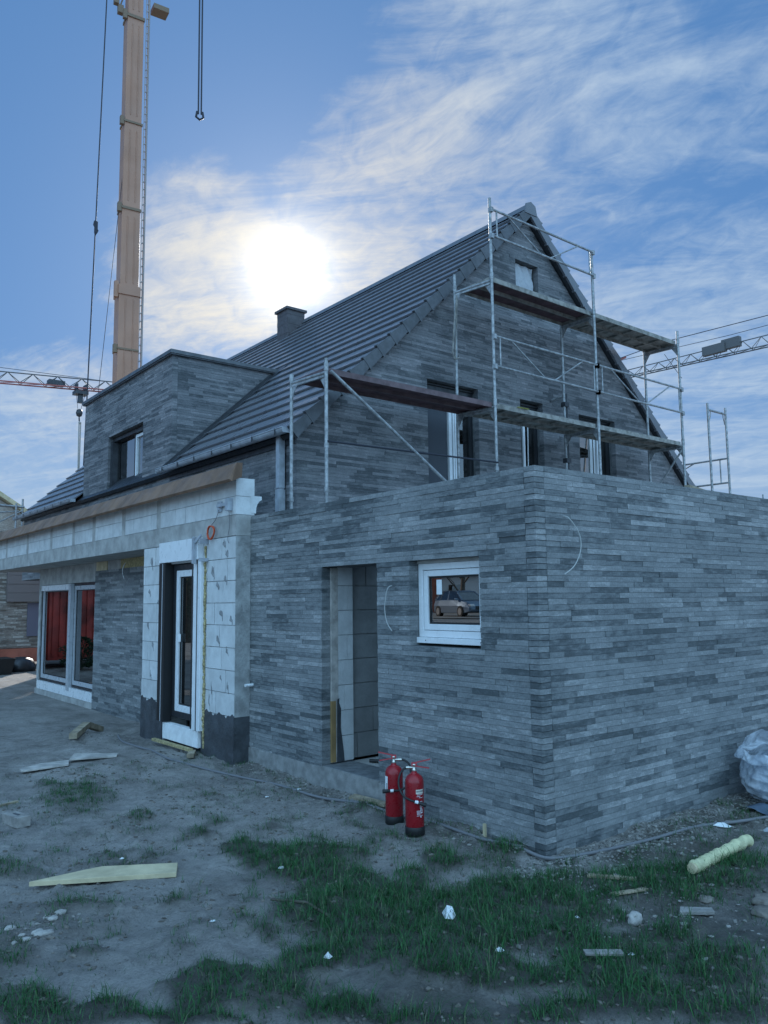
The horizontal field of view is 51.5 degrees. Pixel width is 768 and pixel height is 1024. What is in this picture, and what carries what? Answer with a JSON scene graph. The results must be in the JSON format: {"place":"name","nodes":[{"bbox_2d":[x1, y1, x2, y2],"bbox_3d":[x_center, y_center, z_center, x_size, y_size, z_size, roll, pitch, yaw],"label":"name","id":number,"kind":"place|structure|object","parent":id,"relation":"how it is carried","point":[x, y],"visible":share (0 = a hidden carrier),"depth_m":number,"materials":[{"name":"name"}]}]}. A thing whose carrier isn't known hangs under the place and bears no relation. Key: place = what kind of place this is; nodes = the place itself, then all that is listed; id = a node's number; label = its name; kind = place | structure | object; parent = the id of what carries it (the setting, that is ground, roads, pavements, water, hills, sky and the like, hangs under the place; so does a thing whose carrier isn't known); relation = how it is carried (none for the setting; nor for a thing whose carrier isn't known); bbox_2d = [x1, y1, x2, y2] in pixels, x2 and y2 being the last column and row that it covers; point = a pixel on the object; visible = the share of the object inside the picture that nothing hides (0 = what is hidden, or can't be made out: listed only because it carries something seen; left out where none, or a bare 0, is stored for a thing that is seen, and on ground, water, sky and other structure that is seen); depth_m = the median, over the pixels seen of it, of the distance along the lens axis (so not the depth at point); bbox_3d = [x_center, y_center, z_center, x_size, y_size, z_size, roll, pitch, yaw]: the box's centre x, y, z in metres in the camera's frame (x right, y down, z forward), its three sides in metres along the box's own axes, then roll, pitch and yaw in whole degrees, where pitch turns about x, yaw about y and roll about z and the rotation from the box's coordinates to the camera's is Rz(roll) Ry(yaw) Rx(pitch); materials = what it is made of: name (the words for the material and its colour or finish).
{"place":"outdoors","nodes":[
{"label":"outdoors","id":0,"kind":"place"},
{"bbox_2d":[0,499,24,527],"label":"scaffold","id":1,"kind":"object","parent":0,"point":[16,506],"visible":0.69,"depth_m":23.61,"materials":[{"name":"silver metal"}]},
{"bbox_2d":[369,759,378,762],"bbox_3d":[0.175,2.420,7.649,0.374,0.042,0.707,4,-8,-38],"label":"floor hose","id":2,"kind":"object","parent":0,"point":[373,760],"visible":0.12,"depth_m":7.81,"materials":[{"name":"black rubber"}]},
{"bbox_2d":[0,662,767,1023],"bbox_3d":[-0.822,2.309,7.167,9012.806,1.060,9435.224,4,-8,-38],"label":"ground","id":3,"kind":"structure","parent":0,"point":[38,720],"depth_m":4.61,"materials":[{"name":"brown soil"}]},
{"bbox_2d":[0,657,15,674],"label":"rubble tub","id":4,"kind":"object","parent":3,"relation":"on","point":[6,665],"visible":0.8,"depth_m":21.73,"materials":[{"name":"black plastic"}]},
{"bbox_2d":[0,800,18,806],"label":"stick","id":5,"kind":"object","parent":3,"relation":"on","point":[8,803],"visible":0.89,"depth_m":6.98,"materials":[{"name":"beige wood"}]},
{"bbox_2d":[4,925,16,930],"bbox_3d":[-2.020,2.249,4.297,0.066,0.030,0.047,4,-8,-38],"label":"stone","id":6,"kind":"object","parent":3,"relation":"on","point":[8,927],"visible":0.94,"depth_m":4.29,"materials":[{"name":"grey stone"}]},
{"bbox_2d":[2,811,30,828],"bbox_3d":[-2.968,2.480,6.419,0.250,0.084,0.110,-6,-8,38],"label":"paving block","id":7,"kind":"object","parent":3,"relation":"on","point":[16,819],"depth_m":6.37,"materials":[{"name":"concrete"}]},
{"bbox_2d":[0,491,39,661],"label":"neighbour house","id":8,"kind":"structure","parent":3,"relation":"on","point":[19,605],"depth_m":24.35,"materials":[{"name":"grey brick"}]},
{"bbox_2d":[26,603,38,635],"bbox_3d":[-10.773,3.331,24.677,0.570,1.020,0.026,4,-8,-38],"label":"shuttered window","id":9,"kind":"structure","parent":8,"relation":"in","point":[32,608],"depth_m":24.59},
{"bbox_2d":[12,657,35,671],"bbox_3d":[-10.470,4.380,22.882,0.882,0.430,0.860,4,-8,-38],"label":"filled sack","id":10,"kind":"object","parent":3,"relation":"on","point":[24,664],"visible":0.74,"depth_m":22.61,"materials":[{"name":"plastic"}]},
{"bbox_2d":[22,937,30,941],"bbox_3d":[-1.866,2.226,4.141,0.054,0.025,0.037,4,-8,-38],"label":"stone","id":11,"kind":"object","parent":3,"relation":"on","point":[25,938],"visible":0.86,"depth_m":4.13,"materials":[{"name":"grey stone"}]},
{"bbox_2d":[33,930,42,936],"bbox_3d":[-1.819,2.238,4.220,0.076,0.035,0.052,4,-8,-38],"label":"stone","id":12,"kind":"object","parent":3,"relation":"on","point":[38,933],"visible":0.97,"depth_m":4.20,"materials":[{"name":"grey stone"}]},
{"bbox_2d":[19,760,68,771],"bbox_3d":[-3.680,2.763,8.654,0.569,0.018,0.290,4,-8,-38],"label":"broken board","id":13,"kind":"object","parent":3,"relation":"on","point":[47,765],"visible":1,"depth_m":8.62,"materials":[{"name":"beige wood"}]},
{"bbox_2d":[41,929,52,935],"bbox_3d":[-1.791,2.235,4.227,0.067,0.031,0.050,4,-8,-38],"label":"stone","id":14,"kind":"object","parent":3,"relation":"on","point":[44,932],"visible":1,"depth_m":4.21,"materials":[{"name":"grey stone"}]},
{"bbox_2d":[47,915,57,920],"bbox_3d":[-1.824,2.240,4.381,0.057,0.026,0.042,4,-8,-38],"label":"stone","id":15,"kind":"object","parent":3,"relation":"on","point":[53,917],"visible":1,"depth_m":4.37,"materials":[{"name":"grey stone"}]},
{"bbox_2d":[0,367,111,469],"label":"tower crane","id":16,"kind":"object","parent":3,"relation":"on","point":[76,392],"visible":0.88,"depth_m":56.75,"materials":[{"name":"metal"}]},
{"bbox_2d":[54,909,66,914],"bbox_3d":[-1.821,2.253,4.474,0.065,0.034,0.053,2,-7,-19],"label":"stone","id":17,"kind":"object","parent":3,"relation":"on","point":[59,911],"visible":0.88,"depth_m":4.47,"materials":[{"name":"grey stone"}]},
{"bbox_2d":[69,722,103,738],"bbox_3d":[-4.121,3.023,10.947,0.179,0.198,1.298,0,-6,-4],"label":"rough timber","id":18,"kind":"object","parent":3,"relation":"on","point":[79,730],"visible":1,"depth_m":10.87,"materials":[{"name":"beige wood"}]},
{"bbox_2d":[70,753,117,760],"bbox_3d":[-3.303,2.785,9.095,0.497,0.018,0.375,1,-7,-13],"label":"broken board","id":19,"kind":"object","parent":3,"relation":"on","point":[79,756],"visible":1,"depth_m":9.03,"materials":[{"name":"beige wood"}]},
{"bbox_2d":[29,863,177,886],"bbox_3d":[-1.798,2.347,5.162,0.897,0.030,0.222,0,-6,-9],"label":"pointed plank","id":20,"kind":"object","parent":3,"relation":"on","point":[126,872],"visible":1,"depth_m":5.11,"materials":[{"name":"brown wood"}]},
{"bbox_2d":[0,463,265,764],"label":"block extension","id":21,"kind":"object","parent":3,"relation":"on","point":[155,641],"visible":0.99,"depth_m":10.52,"materials":[{"name":"concrete"}]},
{"bbox_2d":[37,582,94,702],"bbox_3d":[-6.330,2.530,15.871,0.170,2.180,3.470,4,-8,-38],"label":"sliding window","id":22,"kind":"structure","parent":21,"relation":"in","point":[67,621],"depth_m":15.60,"materials":[{"name":"white plastic"}]},
{"bbox_2d":[151,539,205,751],"bbox_3d":[-2.489,1.602,9.825,0.255,2.500,1.200,4,-8,-38],"label":"tall window","id":23,"kind":"structure","parent":21,"relation":"in","point":[180,673],"depth_m":9.96,"materials":[{"name":"white plastic"}]},
{"bbox_2d":[191,534,208,563],"bbox_3d":[-2.188,0.441,9.475,0.120,0.344,0.216,4,-8,-38],"label":"fixing bracket","id":24,"kind":"object","parent":21,"relation":"attached to","point":[200,539],"visible":0.96,"depth_m":9.47,"materials":[{"name":"metal"}]},
{"bbox_2d":[206,525,214,539],"bbox_3d":[-2.033,0.243,9.335,0.032,0.174,0.190,4,-8,-38],"label":"conduit coil","id":25,"kind":"object","parent":21,"relation":"hanging from","point":[208,527],"visible":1,"depth_m":9.33,"materials":[{"name":"plastic"}]},
{"bbox_2d":[216,498,232,512],"bbox_3d":[-1.852,-0.072,9.142,0.069,0.140,0.350,4,-8,-38],"label":"wall bracket","id":26,"kind":"object","parent":21,"relation":"attached to","point":[228,504],"depth_m":9.02,"materials":[{"name":"metal"}]},
{"bbox_2d":[83,0,204,465],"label":"mobile crane","id":27,"kind":"object","parent":3,"relation":"on","point":[128,294],"visible":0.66,"depth_m":29.99,"materials":[{"name":"yellow paint"}]},
{"bbox_2d":[187,750,195,757],"bbox_3d":[-2.205,2.774,9.123,0.080,0.040,0.283,0,-6,-7],"label":"wood offcut","id":28,"kind":"object","parent":3,"relation":"on","point":[191,753],"visible":1,"depth_m":9.04,"materials":[{"name":"beige wood"}]},
{"bbox_2d":[271,898,328,916],"bbox_3d":[-0.473,2.236,4.530,0.420,0.039,0.048,-5,-8,34],"label":"stick","id":29,"kind":"object","parent":3,"relation":"on","point":[295,901],"visible":0.8,"depth_m":4.54,"materials":[{"name":"wood"}]},
{"bbox_2d":[12,202,694,580],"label":"gabled house","id":30,"kind":"structure","parent":3,"relation":"on","point":[168,416],"depth_m":14.01,"materials":[{"name":"grey brick"},{"name":"tile"},{"name":"dark metal"}]},
{"bbox_2d":[110,426,142,486],"bbox_3d":[-5.025,-1.059,15.836,0.190,1.086,1.840,4,-8,-38],"label":"dormer window","id":31,"kind":"structure","parent":30,"relation":"in","point":[126,449],"depth_m":16.18,"materials":[{"name":"white plastic"}]},
{"bbox_2d":[427,382,473,483],"bbox_3d":[1.020,-0.922,12.736,1.110,2.245,0.120,4,-8,-38],"label":"french door","id":32,"kind":"structure","parent":30,"relation":"in","point":[441,425],"depth_m":12.76,"materials":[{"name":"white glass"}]},
{"bbox_2d":[515,263,532,290],"bbox_3d":[2.476,-4.181,14.225,0.530,0.460,0.042,4,-8,-38],"label":"attic window","id":33,"kind":"structure","parent":30,"relation":"in","point":[523,274],"depth_m":14.25,"materials":[{"name":"glass"}]},
{"bbox_2d":[520,403,537,466],"bbox_3d":[2.485,-1.121,13.939,0.590,1.575,0.120,4,-8,-38],"label":"narrow window","id":34,"kind":"structure","parent":30,"relation":"in","point":[532,442],"depth_m":14.06,"materials":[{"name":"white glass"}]},
{"bbox_2d":[579,417,609,475],"bbox_3d":[3.908,-0.998,15.055,1.191,1.565,0.209,5,-9,-44],"label":"wide window","id":35,"kind":"structure","parent":30,"relation":"in","point":[587,457],"depth_m":15.13,"materials":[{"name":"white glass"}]},
{"bbox_2d":[349,794,384,806],"bbox_3d":[-0.151,2.523,6.950,0.114,0.030,0.456,5,-9,-42],"label":"wood offcut","id":36,"kind":"object","parent":3,"relation":"on","point":[361,797],"visible":0.67,"depth_m":6.95,"materials":[{"name":"beige wood"}]},
{"bbox_2d":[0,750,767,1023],"bbox_3d":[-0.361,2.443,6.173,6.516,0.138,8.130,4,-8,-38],"label":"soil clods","id":37,"kind":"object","parent":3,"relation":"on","point":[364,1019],"visible":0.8,"depth_m":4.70,"materials":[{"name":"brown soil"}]},
{"bbox_2d":[378,751,411,824],"bbox_3d":[0.088,2.195,6.336,0.264,0.556,0.174,0,-6,-6],"label":"fire extinguisher","id":38,"kind":"object","parent":3,"relation":"on","point":[394,806],"visible":0.88,"depth_m":6.29,"materials":[{"name":"red metal"}]},
{"bbox_2d":[398,759,429,836],"bbox_3d":[0.232,2.161,6.029,0.226,0.556,0.185,-3,-7,22],"label":"fire extinguisher","id":39,"kind":"object","parent":3,"relation":"on","point":[415,804],"visible":1,"depth_m":5.99,"materials":[{"name":"red metal"}]},
{"bbox_2d":[117,734,767,859],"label":"ground hose","id":40,"kind":"object","parent":3,"relation":"on","point":[513,844],"visible":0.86,"depth_m":6.13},
{"bbox_2d":[442,905,455,918],"bbox_3d":[0.360,2.204,4.395,0.074,0.060,0.086,0,-6,-3],"label":"paper scrap","id":41,"kind":"object","parent":3,"relation":"on","point":[447,910],"visible":0.83,"depth_m":4.38,"materials":[{"name":"white paper"}]},
{"bbox_2d":[483,823,486,836],"bbox_3d":[0.751,2.381,5.929,0.020,0.110,0.020,4,-8,-38],"label":"survey peg","id":42,"kind":"object","parent":3,"relation":"on","point":[484,830],"visible":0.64,"depth_m":5.92,"materials":[{"name":"brown wood"}]},
{"bbox_2d":[248,465,767,855],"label":"garage annex","id":43,"kind":"object","parent":3,"relation":"on","point":[505,675],"visible":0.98,"depth_m":6.61,"materials":[{"name":"brick"}]},
{"bbox_2d":[384,585,391,630],"bbox_3d":[0.047,0.843,6.976,0.087,0.401,0.069,-1,-6,-1],"label":"wall cable","id":44,"kind":"object","parent":43,"relation":"attached to","point":[384,609],"depth_m":7.00,"materials":[{"name":"white plastic"}]},
{"bbox_2d":[417,557,481,645],"bbox_3d":[0.578,0.736,6.570,0.112,0.702,0.834,4,-8,-38],"label":"window","id":45,"kind":"structure","parent":43,"relation":"in","point":[449,599],"depth_m":6.60,"materials":[{"name":"white plastic"}]},
{"bbox_2d":[289,197,686,508],"bbox_3d":[2.139,-2.072,12.874,8.340,5.306,1.042,4,-8,-38],"label":"scaffold","id":46,"kind":"object","parent":43,"relation":"on","point":[492,290],"visible":0.84,"depth_m":12.77,"materials":[{"name":"metal"}]},
{"bbox_2d":[563,516,581,574],"bbox_3d":[1.389,0.250,5.954,0.186,0.444,0.072,3,-7,-31],"label":"wall cable","id":47,"kind":"object","parent":43,"relation":"attached to","point":[580,542],"depth_m":5.96,"materials":[{"name":"white plastic"}]},
{"bbox_2d":[684,485,704,489],"bbox_3d":[5.108,0.066,10.414,0.058,0.100,6.966,-6,-8,38],"label":"edge board","id":48,"kind":"object","parent":43,"relation":"on","point":[690,486],"visible":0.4,"depth_m":7.74,"materials":[{"name":"beige wood"}]},
{"bbox_2d":[583,949,624,955],"bbox_3d":[1.059,2.125,3.836,0.187,0.012,0.050,-1,-6,2],"label":"flat strip","id":49,"kind":"object","parent":3,"relation":"on","point":[604,952],"visible":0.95,"depth_m":3.82,"materials":[{"name":"wood"}]},
{"bbox_2d":[587,873,635,880],"bbox_3d":[1.405,2.252,4.908,0.294,0.016,0.044,-2,-7,13],"label":"wood splinter","id":50,"kind":"object","parent":3,"relation":"on","point":[605,877],"visible":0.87,"depth_m":4.89,"materials":[{"name":"beige wood"}]},
{"bbox_2d":[610,887,646,895],"bbox_3d":[1.437,2.217,4.646,0.243,0.012,0.038,1,-7,-19],"label":"wood splinter","id":51,"kind":"object","parent":3,"relation":"on","point":[628,891],"visible":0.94,"depth_m":4.64,"materials":[{"name":"beige wood"}]},
{"bbox_2d":[627,911,642,925],"bbox_3d":[1.345,2.182,4.266,0.086,0.074,0.073,4,-8,-38],"label":"stone","id":52,"kind":"object","parent":3,"relation":"on","point":[632,920],"visible":0.99,"depth_m":4.25,"materials":[{"name":"white stone"}]},
{"bbox_2d":[621,315,767,377],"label":"tower crane","id":53,"kind":"object","parent":3,"relation":"on","point":[724,345],"visible":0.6,"depth_m":57.20,"materials":[{"name":"metal"}]},
{"bbox_2d":[680,906,714,914],"bbox_3d":[1.719,2.202,4.393,0.197,0.020,0.075,-1,-6,0],"label":"mortar flake","id":54,"kind":"object","parent":3,"relation":"on","point":[700,910],"visible":0.95,"depth_m":4.37,"materials":[{"name":"concrete"}]},
{"bbox_2d":[697,895,714,903],"bbox_3d":[1.842,2.219,4.558,0.115,0.036,0.093,4,-8,-38],"label":"stone","id":55,"kind":"object","parent":3,"relation":"on","point":[705,900],"visible":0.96,"depth_m":4.53,"materials":[{"name":"grey stone"}]},
{"bbox_2d":[682,403,730,493],"bbox_3d":[5.870,0.806,16.610,0.728,5.660,2.648,4,-8,-38],"label":"scaffold","id":56,"kind":"object","parent":3,"relation":"on","point":[710,460],"visible":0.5,"depth_m":15.97,"materials":[{"name":"silver metal"}]},
{"bbox_2d":[687,834,753,873],"bbox_3d":[2.249,2.274,5.296,0.084,0.115,0.938,-7,-9,44],"label":"foam roll","id":57,"kind":"object","parent":3,"relation":"on","point":[743,842],"visible":0.92,"depth_m":5.23,"materials":[{"name":"yellow plastic"}]},
{"bbox_2d":[713,822,731,827],"bbox_3d":[2.601,2.416,6.155,0.165,0.028,0.097,-4,-7,26],"label":"paper scrap","id":58,"kind":"object","parent":3,"relation":"on","point":[719,824],"visible":0.93,"depth_m":6.13,"materials":[{"name":"white paper"}]},
{"bbox_2d":[736,803,767,814],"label":"plastic sheet","id":59,"kind":"object","parent":3,"relation":"on","point":[761,808],"visible":0.99,"depth_m":6.47,"materials":[{"name":"white plastic"}]},
{"bbox_2d":[734,729,767,801],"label":"rubble bag","id":60,"kind":"object","parent":59,"relation":"on","point":[754,771],"visible":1,"depth_m":6.85,"materials":[{"name":"grey"}]},
{"bbox_2d":[750,904,767,918],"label":"stone","id":61,"kind":"object","parent":3,"relation":"on","point":[761,910],"visible":0.99,"depth_m":4.34,"materials":[{"name":"grey stone"}]},
{"bbox_2d":[751,893,767,904],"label":"stone","id":62,"kind":"object","parent":3,"relation":"on","point":[762,898],"visible":0.81,"depth_m":4.55,"materials":[{"name":"grey stone"}]},
{"bbox_2d":[0,751,767,1023],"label":"grass","id":63,"kind":"structure","parent":0,"point":[572,957],"depth_m":4.18,"materials":[{"name":"green plant"}]},
{"bbox_2d":[0,728,767,1002],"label":"gravel","id":64,"kind":"structure","parent":0,"point":[647,827],"depth_m":5.76,"materials":[{"name":"grey gravel"}]},
{"bbox_2d":[0,0,767,508],"label":"sky","id":65,"kind":"structure","parent":0,"point":[339,146],"materials":[{"name":"blue"}]}
]}

